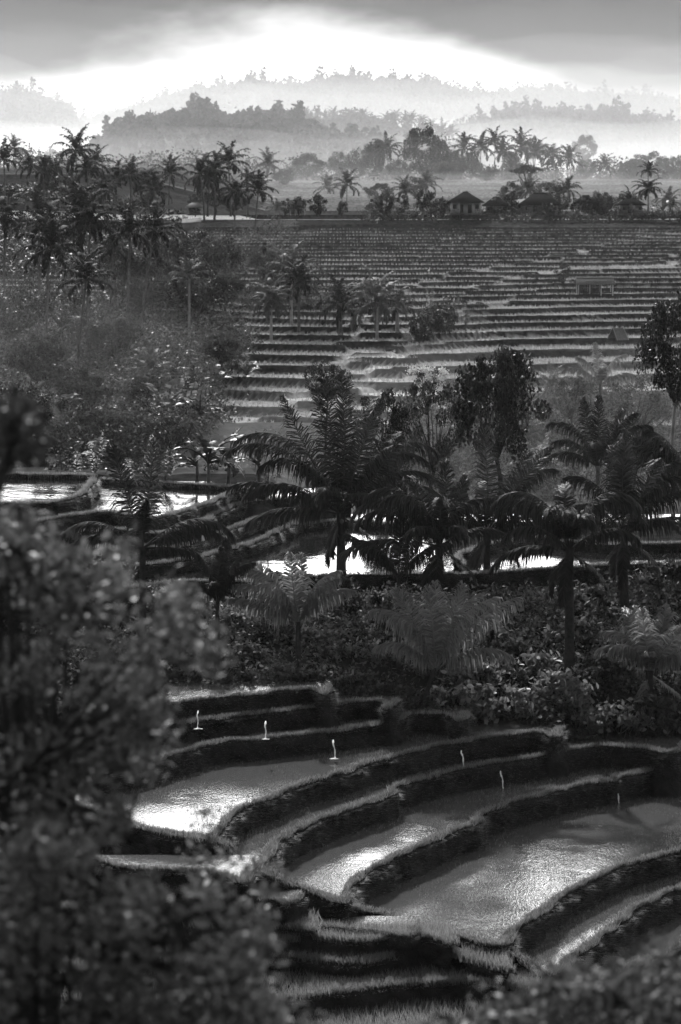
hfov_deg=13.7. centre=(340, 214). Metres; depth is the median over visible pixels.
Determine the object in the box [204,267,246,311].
broadleaf tree
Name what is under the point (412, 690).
shrub
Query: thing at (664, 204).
banana plant
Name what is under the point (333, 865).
water
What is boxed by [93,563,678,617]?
terrace bank
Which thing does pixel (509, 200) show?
broadleaf tree
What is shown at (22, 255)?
undergrowth
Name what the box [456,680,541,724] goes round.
shrub
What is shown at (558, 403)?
coconut palm
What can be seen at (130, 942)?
shrub
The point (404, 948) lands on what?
terrace bank
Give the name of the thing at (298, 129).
forest
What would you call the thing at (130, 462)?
feathery plant
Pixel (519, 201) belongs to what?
shed
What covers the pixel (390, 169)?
broadleaf tree
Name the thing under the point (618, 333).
field shelter
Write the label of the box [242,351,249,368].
feathery plant
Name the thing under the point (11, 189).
broadleaf tree
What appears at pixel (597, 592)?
shrub
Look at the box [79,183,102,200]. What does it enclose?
broadleaf tree
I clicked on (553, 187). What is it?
broadleaf tree
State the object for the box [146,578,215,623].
shrub
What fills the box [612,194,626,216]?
broadleaf tree
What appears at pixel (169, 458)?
feathery plant
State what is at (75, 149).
coconut palm
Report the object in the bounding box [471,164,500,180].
broadleaf tree
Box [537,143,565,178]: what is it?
coconut palm
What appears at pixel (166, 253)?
broadleaf tree
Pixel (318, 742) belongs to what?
terrace bank
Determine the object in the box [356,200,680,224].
hedge
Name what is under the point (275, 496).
water
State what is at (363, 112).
coconut palm
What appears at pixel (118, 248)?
coconut palm
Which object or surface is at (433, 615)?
shrub
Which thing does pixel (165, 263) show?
broadleaf tree
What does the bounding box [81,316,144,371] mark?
broadleaf tree
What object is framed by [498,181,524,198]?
broadleaf tree
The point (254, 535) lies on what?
grassy step
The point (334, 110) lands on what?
coconut palm
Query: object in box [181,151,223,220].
coconut palm
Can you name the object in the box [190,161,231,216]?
coconut palm
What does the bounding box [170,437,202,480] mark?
banana plant
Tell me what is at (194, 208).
house
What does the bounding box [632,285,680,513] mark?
broadleaf tree
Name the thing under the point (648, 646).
tree fern
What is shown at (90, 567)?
shrub
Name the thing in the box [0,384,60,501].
shrub
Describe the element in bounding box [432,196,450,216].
broadleaf tree
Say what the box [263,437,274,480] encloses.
feathery plant
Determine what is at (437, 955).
terrace bank
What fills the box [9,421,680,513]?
valley slope
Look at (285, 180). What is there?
broadleaf tree
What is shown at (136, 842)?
levee
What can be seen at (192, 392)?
banana plant
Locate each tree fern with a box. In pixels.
[226,551,357,669]
[367,580,525,707]
[594,603,680,730]
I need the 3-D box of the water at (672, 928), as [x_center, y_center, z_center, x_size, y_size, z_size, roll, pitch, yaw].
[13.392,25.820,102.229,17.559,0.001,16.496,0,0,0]
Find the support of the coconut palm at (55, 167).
on the fields
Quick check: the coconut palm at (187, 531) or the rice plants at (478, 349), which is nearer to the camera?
the coconut palm at (187, 531)
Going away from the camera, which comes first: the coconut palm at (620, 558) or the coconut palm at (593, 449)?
the coconut palm at (620, 558)
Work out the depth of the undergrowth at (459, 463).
223.12 m
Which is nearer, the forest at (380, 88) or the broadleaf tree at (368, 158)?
the broadleaf tree at (368, 158)
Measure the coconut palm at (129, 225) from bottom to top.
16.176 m
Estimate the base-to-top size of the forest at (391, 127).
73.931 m
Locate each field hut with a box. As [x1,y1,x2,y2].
[288,200,306,214]
[574,277,615,295]
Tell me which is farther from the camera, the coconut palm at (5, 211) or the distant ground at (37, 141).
the distant ground at (37, 141)
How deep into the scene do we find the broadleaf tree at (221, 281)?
312.42 m
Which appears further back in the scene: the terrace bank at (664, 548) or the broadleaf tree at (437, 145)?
the broadleaf tree at (437, 145)
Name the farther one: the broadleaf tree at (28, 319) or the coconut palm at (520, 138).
the coconut palm at (520, 138)
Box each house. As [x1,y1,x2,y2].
[186,202,202,214]
[368,171,380,180]
[446,192,483,214]
[482,197,510,214]
[518,193,561,214]
[572,195,593,214]
[616,198,645,214]
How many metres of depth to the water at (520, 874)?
105.98 m
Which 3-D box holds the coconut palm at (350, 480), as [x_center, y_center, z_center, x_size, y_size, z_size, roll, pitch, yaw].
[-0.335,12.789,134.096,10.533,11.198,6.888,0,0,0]
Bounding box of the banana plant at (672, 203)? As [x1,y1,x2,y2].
[669,196,678,214]
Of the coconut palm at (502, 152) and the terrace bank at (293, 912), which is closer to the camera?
the terrace bank at (293, 912)
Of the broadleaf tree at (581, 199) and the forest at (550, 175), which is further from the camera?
the forest at (550, 175)
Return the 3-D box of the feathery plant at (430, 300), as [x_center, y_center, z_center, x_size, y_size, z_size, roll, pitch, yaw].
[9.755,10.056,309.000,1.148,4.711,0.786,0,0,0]
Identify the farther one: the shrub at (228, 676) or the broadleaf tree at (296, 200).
the broadleaf tree at (296, 200)
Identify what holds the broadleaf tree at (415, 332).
on the rice terraces
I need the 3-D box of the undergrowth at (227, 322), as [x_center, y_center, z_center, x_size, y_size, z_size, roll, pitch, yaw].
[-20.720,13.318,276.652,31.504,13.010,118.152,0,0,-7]
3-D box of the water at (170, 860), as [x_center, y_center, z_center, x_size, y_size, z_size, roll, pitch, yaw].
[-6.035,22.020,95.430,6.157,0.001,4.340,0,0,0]
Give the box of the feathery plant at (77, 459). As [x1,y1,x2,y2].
[71,450,82,472]
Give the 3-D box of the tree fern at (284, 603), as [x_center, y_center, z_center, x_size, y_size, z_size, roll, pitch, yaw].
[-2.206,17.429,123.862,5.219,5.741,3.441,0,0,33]
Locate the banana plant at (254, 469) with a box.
[235,438,271,480]
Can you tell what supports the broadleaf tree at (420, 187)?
on the fields
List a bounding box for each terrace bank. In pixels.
[0,480,99,517]
[0,495,333,551]
[1,521,301,619]
[8,474,97,479]
[8,493,241,532]
[9,504,350,568]
[31,730,569,900]
[60,916,318,998]
[62,956,516,1000]
[62,981,546,1023]
[69,854,260,948]
[75,687,340,751]
[90,712,473,797]
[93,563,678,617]
[99,479,265,500]
[120,700,411,745]
[204,937,461,975]
[255,894,308,925]
[261,745,680,873]
[300,521,533,530]
[318,924,422,976]
[323,770,652,919]
[450,537,680,570]
[458,849,680,953]
[517,889,680,1022]
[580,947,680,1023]
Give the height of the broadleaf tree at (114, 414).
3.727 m
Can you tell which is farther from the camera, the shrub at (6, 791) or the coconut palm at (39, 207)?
the coconut palm at (39, 207)
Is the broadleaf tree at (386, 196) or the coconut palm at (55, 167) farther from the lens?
the coconut palm at (55, 167)
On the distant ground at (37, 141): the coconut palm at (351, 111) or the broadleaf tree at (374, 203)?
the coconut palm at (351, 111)
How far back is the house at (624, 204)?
452.30 m
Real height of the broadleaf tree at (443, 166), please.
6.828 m
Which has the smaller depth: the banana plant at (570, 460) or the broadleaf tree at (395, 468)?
the broadleaf tree at (395, 468)
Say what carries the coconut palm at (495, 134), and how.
on the fields
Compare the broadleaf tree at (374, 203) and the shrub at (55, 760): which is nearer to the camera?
the shrub at (55, 760)
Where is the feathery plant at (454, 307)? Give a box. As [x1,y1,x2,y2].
[448,297,458,327]
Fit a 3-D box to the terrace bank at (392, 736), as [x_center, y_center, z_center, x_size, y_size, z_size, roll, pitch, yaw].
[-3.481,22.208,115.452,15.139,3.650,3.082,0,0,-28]
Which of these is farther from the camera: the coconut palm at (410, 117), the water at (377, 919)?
the coconut palm at (410, 117)
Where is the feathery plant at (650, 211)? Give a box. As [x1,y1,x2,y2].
[648,201,654,214]
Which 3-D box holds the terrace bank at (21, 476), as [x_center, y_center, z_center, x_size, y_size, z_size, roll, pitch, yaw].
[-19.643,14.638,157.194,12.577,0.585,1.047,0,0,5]
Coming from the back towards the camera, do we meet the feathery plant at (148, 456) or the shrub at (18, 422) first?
the feathery plant at (148, 456)
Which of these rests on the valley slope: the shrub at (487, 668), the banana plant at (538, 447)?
the banana plant at (538, 447)
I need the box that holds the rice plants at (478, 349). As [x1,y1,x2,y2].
[0,226,680,422]
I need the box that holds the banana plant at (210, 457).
[172,422,244,482]
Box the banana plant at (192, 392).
[175,381,213,420]
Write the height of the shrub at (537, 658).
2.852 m
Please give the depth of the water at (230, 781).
109.48 m
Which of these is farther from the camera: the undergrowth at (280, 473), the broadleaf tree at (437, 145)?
the broadleaf tree at (437, 145)
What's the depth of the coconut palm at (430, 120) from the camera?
2688.93 m
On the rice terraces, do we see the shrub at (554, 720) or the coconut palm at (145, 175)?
the coconut palm at (145, 175)
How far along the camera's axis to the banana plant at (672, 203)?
452.42 m
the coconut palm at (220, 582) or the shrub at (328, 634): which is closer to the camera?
the coconut palm at (220, 582)
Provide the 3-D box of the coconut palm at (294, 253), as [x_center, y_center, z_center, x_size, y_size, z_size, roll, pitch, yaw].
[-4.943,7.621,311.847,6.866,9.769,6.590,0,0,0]
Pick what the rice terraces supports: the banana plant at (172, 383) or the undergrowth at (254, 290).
the undergrowth at (254, 290)
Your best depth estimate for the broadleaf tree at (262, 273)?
333.10 m
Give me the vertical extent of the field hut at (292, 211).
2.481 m
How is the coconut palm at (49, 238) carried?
on the rice terraces
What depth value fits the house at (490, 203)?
455.20 m
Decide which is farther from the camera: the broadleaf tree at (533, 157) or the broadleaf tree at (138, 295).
the broadleaf tree at (533, 157)
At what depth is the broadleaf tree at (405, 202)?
454.78 m
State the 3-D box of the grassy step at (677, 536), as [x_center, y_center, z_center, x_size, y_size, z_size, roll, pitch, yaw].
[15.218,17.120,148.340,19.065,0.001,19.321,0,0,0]
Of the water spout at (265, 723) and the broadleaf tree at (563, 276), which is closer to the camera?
the water spout at (265, 723)
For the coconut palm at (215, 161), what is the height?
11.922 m
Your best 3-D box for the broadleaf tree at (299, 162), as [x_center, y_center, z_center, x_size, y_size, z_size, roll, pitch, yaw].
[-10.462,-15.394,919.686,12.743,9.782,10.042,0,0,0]
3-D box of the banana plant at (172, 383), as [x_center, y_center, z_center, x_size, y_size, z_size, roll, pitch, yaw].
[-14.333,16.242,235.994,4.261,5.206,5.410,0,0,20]
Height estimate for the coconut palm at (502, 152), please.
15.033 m
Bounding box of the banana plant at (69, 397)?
[40,387,80,435]
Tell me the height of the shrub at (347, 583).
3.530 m
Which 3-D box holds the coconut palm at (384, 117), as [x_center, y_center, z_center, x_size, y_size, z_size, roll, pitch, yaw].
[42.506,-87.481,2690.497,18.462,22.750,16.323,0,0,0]
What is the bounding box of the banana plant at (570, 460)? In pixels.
[556,446,582,474]
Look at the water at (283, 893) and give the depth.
96.16 m
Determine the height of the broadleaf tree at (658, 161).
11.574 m
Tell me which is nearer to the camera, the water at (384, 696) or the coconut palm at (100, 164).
the water at (384, 696)
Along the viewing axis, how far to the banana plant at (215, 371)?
261.77 m
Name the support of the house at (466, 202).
on the fields
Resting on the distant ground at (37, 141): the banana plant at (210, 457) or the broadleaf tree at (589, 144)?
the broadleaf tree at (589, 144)
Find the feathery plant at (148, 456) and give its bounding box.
[143,434,155,474]
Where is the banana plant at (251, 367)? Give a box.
[233,358,261,387]
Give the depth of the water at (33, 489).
151.51 m
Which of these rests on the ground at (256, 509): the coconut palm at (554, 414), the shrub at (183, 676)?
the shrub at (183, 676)
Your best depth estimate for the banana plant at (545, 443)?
213.36 m
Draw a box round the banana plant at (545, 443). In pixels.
[519,431,567,474]
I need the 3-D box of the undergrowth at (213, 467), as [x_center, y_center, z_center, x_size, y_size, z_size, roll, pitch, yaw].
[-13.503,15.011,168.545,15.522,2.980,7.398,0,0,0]
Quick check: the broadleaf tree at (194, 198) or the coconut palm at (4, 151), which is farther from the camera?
the broadleaf tree at (194, 198)
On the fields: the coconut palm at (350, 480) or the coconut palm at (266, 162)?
the coconut palm at (266, 162)
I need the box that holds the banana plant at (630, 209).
[627,204,640,219]
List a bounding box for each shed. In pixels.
[182,218,201,229]
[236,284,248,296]
[514,199,524,211]
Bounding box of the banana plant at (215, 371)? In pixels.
[206,360,232,395]
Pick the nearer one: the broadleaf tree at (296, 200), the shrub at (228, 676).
the shrub at (228, 676)
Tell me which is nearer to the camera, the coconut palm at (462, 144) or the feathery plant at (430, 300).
the feathery plant at (430, 300)
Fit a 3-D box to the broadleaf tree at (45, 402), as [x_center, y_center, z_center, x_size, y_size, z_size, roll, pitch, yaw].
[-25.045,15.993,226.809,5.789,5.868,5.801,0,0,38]
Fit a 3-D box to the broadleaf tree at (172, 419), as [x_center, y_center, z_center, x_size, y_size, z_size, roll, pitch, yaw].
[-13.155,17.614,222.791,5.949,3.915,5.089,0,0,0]
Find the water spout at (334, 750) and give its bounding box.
[330,739,337,758]
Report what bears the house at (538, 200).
on the fields
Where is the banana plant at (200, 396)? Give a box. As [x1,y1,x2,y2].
[175,384,226,423]
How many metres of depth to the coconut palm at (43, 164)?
469.69 m
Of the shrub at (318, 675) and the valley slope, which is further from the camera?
the valley slope
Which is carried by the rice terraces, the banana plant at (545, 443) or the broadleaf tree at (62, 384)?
the broadleaf tree at (62, 384)
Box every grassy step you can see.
[74,972,526,998]
[82,527,277,564]
[314,1006,508,1023]
[449,524,680,556]
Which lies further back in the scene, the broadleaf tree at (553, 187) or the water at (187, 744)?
the broadleaf tree at (553, 187)
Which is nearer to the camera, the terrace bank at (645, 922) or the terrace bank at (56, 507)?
the terrace bank at (645, 922)
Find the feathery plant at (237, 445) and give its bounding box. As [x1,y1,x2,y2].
[232,428,240,476]
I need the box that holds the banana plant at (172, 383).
[141,378,186,415]
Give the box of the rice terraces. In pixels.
[0,220,680,441]
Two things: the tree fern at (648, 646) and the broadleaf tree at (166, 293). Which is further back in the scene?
the broadleaf tree at (166, 293)
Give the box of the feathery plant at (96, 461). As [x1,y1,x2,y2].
[87,432,106,472]
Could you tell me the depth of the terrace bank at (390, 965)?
92.71 m
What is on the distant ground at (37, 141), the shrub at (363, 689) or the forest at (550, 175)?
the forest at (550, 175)
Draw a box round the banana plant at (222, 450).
[194,426,259,483]
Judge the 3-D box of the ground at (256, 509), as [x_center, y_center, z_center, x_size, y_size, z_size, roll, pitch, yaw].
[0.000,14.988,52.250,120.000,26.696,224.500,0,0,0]
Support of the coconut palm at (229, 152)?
on the fields
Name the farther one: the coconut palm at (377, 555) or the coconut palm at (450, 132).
the coconut palm at (450, 132)
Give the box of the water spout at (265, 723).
[263,721,268,739]
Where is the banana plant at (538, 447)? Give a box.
[507,443,554,492]
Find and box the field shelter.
[607,326,628,340]
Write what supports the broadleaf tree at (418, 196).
on the fields
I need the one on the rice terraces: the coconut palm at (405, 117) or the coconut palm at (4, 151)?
the coconut palm at (4, 151)
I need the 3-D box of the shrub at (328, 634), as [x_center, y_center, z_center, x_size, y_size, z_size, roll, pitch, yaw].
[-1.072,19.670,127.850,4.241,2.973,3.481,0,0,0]
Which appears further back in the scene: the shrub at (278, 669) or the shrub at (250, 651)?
the shrub at (250, 651)
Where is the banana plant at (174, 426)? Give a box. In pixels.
[162,414,183,438]
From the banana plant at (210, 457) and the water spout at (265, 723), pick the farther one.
the banana plant at (210, 457)
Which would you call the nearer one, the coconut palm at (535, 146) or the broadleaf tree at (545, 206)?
the broadleaf tree at (545, 206)
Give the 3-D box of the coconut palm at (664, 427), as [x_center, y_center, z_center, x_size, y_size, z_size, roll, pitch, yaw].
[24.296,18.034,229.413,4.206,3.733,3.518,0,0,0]
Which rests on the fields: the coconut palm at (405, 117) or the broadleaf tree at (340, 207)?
the broadleaf tree at (340, 207)
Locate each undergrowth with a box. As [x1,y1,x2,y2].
[0,182,187,258]
[0,215,162,280]
[0,276,263,467]
[2,593,287,640]
[14,444,240,473]
[41,568,680,728]
[131,206,297,277]
[147,267,410,311]
[200,425,399,491]
[388,378,680,502]
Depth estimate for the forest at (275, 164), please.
1605.26 m
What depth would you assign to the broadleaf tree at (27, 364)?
257.02 m
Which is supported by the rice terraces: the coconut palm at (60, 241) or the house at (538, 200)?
the coconut palm at (60, 241)
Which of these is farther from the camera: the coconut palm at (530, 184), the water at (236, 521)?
the coconut palm at (530, 184)
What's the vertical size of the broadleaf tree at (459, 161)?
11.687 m
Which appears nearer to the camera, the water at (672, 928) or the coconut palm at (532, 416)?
the water at (672, 928)
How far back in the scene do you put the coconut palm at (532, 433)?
222.98 m
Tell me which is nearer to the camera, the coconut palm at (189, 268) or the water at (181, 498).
the water at (181, 498)
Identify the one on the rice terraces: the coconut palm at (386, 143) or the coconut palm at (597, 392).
the coconut palm at (597, 392)
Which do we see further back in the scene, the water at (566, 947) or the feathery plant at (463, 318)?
the feathery plant at (463, 318)
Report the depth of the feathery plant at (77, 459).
161.97 m
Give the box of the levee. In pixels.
[94,825,538,972]
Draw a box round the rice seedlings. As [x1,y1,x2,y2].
[80,718,680,966]
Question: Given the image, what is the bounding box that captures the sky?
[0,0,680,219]
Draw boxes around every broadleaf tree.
[0,183,24,204]
[0,285,51,352]
[0,328,73,385]
[0,377,68,433]
[22,180,53,196]
[31,285,99,343]
[45,175,75,196]
[49,365,114,414]
[69,408,142,441]
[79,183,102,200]
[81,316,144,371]
[95,250,145,308]
[111,197,138,211]
[116,373,166,414]
[122,273,164,321]
[130,251,181,309]
[134,413,209,457]
[135,192,158,207]
[146,239,195,272]
[152,273,202,314]
[167,260,234,322]
[171,225,226,277]
[187,193,201,216]
[197,188,226,214]
[197,233,245,280]
[198,328,243,375]
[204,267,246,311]
[219,195,247,216]
[244,244,280,272]
[257,259,295,292]
[271,167,296,184]
[278,198,291,216]
[289,152,326,179]
[289,196,306,216]
[302,359,352,471]
[307,192,327,216]
[325,151,354,179]
[336,200,347,216]
[347,147,370,179]
[354,387,414,477]
[356,443,412,509]
[362,183,393,199]
[363,140,389,172]
[365,196,385,214]
[375,191,394,216]
[383,159,412,180]
[393,195,408,215]
[397,383,467,511]
[398,121,451,179]
[404,176,427,195]
[405,365,451,474]
[408,315,435,342]
[413,190,425,213]
[416,301,458,332]
[421,190,439,216]
[429,160,457,180]
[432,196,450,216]
[442,148,468,179]
[450,344,550,492]
[462,152,482,178]
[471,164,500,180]
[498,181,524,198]
[502,151,522,178]
[503,192,520,214]
[508,164,542,190]
[518,137,547,164]
[534,180,564,198]
[542,202,555,218]
[548,377,599,475]
[553,193,571,216]
[553,263,570,288]
[570,196,584,215]
[571,134,597,164]
[575,157,599,178]
[579,196,599,213]
[592,190,615,216]
[603,371,679,485]
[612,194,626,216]
[615,158,643,178]
[631,151,670,178]
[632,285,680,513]
[662,155,680,178]
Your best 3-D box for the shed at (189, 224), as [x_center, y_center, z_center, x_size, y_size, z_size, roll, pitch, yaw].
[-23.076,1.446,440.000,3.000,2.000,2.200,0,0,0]
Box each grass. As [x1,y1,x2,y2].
[1,471,680,1023]
[60,900,545,1023]
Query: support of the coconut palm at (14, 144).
on the fields
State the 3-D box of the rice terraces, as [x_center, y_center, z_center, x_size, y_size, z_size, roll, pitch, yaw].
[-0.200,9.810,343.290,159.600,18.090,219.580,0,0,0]
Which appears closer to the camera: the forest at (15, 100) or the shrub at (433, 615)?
the shrub at (433, 615)
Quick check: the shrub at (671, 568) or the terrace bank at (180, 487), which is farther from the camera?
the terrace bank at (180, 487)
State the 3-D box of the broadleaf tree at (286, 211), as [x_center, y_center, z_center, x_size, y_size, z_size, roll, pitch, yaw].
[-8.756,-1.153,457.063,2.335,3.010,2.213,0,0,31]
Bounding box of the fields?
[0,167,680,218]
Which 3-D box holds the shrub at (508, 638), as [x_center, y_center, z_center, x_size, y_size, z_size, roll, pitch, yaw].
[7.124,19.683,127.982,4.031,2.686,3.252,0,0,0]
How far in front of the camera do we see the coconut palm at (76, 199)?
299.70 m
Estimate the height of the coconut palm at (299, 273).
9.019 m
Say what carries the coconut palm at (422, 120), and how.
on the distant ground at (37, 141)
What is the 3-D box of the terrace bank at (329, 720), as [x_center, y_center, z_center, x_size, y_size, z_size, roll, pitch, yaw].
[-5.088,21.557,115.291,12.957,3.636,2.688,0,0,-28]
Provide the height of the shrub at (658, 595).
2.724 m
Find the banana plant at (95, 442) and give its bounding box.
[77,433,108,468]
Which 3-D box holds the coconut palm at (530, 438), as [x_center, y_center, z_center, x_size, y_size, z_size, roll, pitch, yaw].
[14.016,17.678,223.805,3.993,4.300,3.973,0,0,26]
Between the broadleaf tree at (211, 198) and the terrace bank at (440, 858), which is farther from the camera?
the broadleaf tree at (211, 198)
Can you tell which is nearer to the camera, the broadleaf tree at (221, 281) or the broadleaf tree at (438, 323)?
the broadleaf tree at (438, 323)
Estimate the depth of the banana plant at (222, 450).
159.89 m
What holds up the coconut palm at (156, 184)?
on the rice terraces
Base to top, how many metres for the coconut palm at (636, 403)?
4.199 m
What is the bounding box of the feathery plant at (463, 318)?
[460,305,469,331]
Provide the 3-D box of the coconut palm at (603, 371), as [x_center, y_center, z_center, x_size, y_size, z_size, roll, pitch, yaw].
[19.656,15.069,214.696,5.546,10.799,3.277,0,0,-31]
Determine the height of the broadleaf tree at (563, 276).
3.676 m
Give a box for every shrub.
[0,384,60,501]
[0,498,59,1023]
[0,509,240,1023]
[0,801,328,1023]
[78,554,138,600]
[136,660,207,682]
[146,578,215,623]
[152,802,294,1022]
[178,653,263,683]
[204,601,264,636]
[223,630,279,664]
[229,659,308,683]
[243,618,294,643]
[254,567,297,626]
[280,617,351,649]
[280,662,342,692]
[313,569,370,611]
[327,590,416,625]
[328,636,382,658]
[328,668,380,696]
[382,638,420,669]
[389,677,453,710]
[413,604,467,638]
[415,680,489,722]
[415,929,680,1023]
[441,655,506,695]
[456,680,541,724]
[469,620,534,657]
[496,647,563,683]
[512,698,585,740]
[518,660,611,719]
[537,612,604,647]
[561,697,655,739]
[574,583,622,621]
[575,653,645,704]
[593,568,673,617]
[615,688,680,740]
[631,555,680,607]
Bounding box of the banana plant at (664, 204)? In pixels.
[651,197,674,216]
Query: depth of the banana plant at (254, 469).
161.97 m
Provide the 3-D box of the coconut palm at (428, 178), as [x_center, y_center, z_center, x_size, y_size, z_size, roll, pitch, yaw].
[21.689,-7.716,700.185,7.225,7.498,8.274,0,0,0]
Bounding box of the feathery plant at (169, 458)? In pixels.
[161,444,178,480]
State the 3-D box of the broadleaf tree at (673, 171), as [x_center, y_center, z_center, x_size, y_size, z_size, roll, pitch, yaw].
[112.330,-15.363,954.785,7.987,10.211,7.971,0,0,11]
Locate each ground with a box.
[0,88,680,177]
[0,473,680,1023]
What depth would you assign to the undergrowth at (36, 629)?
129.54 m
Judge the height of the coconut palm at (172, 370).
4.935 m
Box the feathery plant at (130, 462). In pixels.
[124,458,133,479]
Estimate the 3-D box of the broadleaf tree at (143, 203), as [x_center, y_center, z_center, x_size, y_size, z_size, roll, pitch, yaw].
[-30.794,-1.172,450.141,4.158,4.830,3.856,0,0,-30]
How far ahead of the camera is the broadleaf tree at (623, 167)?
948.94 m
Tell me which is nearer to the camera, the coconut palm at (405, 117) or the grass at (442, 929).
the grass at (442, 929)
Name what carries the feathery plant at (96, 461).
on the ground at (256, 509)
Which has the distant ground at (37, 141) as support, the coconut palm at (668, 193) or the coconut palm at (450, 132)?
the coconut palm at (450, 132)
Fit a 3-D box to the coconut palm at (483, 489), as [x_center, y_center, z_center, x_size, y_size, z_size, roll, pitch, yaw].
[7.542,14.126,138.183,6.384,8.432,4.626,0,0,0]
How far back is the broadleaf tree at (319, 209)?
455.38 m
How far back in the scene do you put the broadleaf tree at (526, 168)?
718.65 m
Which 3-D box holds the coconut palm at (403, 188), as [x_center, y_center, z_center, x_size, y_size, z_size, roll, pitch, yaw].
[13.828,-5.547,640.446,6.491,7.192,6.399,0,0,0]
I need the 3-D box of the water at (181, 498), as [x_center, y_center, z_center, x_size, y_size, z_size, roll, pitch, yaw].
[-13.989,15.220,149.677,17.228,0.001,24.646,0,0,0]
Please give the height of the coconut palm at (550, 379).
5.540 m
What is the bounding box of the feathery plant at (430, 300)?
[425,285,433,317]
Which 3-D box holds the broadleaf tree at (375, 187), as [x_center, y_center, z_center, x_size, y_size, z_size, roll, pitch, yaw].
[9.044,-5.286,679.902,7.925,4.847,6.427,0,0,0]
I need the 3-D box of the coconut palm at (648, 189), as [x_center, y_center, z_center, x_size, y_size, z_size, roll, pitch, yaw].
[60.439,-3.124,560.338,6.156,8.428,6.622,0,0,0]
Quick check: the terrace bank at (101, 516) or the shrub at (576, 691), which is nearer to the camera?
the shrub at (576, 691)
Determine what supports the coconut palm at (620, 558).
on the ground at (256, 509)
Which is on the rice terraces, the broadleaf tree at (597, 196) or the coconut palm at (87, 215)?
the coconut palm at (87, 215)
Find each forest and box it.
[0,77,95,150]
[0,142,680,180]
[2,120,679,179]
[36,92,469,176]
[79,64,680,135]
[305,105,536,172]
[447,95,680,161]
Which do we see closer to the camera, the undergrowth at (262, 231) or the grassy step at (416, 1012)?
the grassy step at (416, 1012)
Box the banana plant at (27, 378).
[0,374,30,392]
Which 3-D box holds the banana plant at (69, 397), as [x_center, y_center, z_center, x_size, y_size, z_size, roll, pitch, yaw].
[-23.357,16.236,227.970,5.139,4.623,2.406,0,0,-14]
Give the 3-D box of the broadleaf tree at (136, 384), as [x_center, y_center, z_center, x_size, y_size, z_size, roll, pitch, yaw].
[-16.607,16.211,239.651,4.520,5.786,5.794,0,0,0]
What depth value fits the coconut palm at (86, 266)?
261.76 m
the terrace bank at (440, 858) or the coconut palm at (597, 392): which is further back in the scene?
the coconut palm at (597, 392)
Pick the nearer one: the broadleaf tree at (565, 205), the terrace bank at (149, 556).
the terrace bank at (149, 556)
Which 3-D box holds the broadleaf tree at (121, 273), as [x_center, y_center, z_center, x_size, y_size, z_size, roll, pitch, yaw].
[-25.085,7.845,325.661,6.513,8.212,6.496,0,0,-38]
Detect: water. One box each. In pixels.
[1,476,97,501]
[30,481,224,519]
[33,488,314,535]
[71,718,558,833]
[86,517,248,549]
[88,679,330,709]
[101,855,253,884]
[102,514,680,586]
[106,707,465,761]
[235,729,680,859]
[264,887,301,905]
[267,694,396,715]
[279,768,631,894]
[318,916,417,938]
[368,794,680,945]
[522,874,680,970]
[596,915,680,977]
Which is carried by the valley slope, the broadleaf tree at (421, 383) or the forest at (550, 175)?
the broadleaf tree at (421, 383)
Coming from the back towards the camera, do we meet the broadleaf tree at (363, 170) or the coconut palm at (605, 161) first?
the coconut palm at (605, 161)
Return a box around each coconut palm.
[0,137,23,202]
[0,192,29,339]
[2,133,26,169]
[8,188,65,335]
[12,148,42,193]
[12,202,83,364]
[26,155,57,200]
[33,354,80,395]
[34,153,69,195]
[40,205,87,328]
[44,180,109,332]
[50,123,100,182]
[56,187,118,342]
[56,251,115,379]
[58,435,236,641]
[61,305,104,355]
[67,148,104,200]
[79,144,116,184]
[85,169,123,221]
[85,228,137,317]
[98,198,159,342]
[103,158,133,224]
[110,154,145,213]
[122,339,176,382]
[128,196,186,348]
[131,165,164,213]
[136,170,173,208]
[147,153,189,204]
[153,366,190,400]
[164,255,213,341]
[168,364,216,411]
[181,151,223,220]
[184,538,256,651]
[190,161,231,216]
[194,147,238,219]
[208,140,250,216]
[218,178,253,228]
[222,368,442,599]
[235,167,257,216]
[236,169,278,231]
[243,277,296,342]
[250,146,284,185]
[264,240,325,325]
[265,197,286,219]
[273,252,325,333]
[303,105,314,115]
[312,173,341,193]
[313,273,369,334]
[326,106,340,117]
[328,167,361,202]
[337,458,512,664]
[341,509,452,676]
[343,108,360,119]
[343,263,409,339]
[354,107,372,116]
[369,130,403,180]
[375,284,420,331]
[377,111,391,120]
[389,109,403,125]
[389,174,415,202]
[397,110,416,128]
[402,111,420,126]
[414,168,442,193]
[415,115,428,128]
[428,118,438,128]
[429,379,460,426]
[433,117,453,137]
[436,420,560,571]
[442,124,459,141]
[450,131,479,178]
[464,130,498,178]
[481,125,508,178]
[488,135,518,178]
[488,482,644,676]
[494,187,515,209]
[502,419,553,457]
[505,126,539,178]
[506,409,551,451]
[507,419,543,462]
[512,170,547,198]
[515,413,553,452]
[523,135,551,174]
[531,361,574,410]
[531,396,569,439]
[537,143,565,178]
[542,394,665,497]
[546,422,680,619]
[548,384,583,422]
[553,144,583,175]
[557,174,582,199]
[558,376,602,419]
[560,342,639,478]
[586,374,614,406]
[592,153,617,178]
[607,428,680,539]
[611,399,655,435]
[619,184,643,206]
[630,417,666,439]
[631,178,661,213]
[636,158,658,206]
[651,185,680,216]
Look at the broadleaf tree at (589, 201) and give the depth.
455.49 m
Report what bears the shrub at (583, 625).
on the ground at (256, 509)

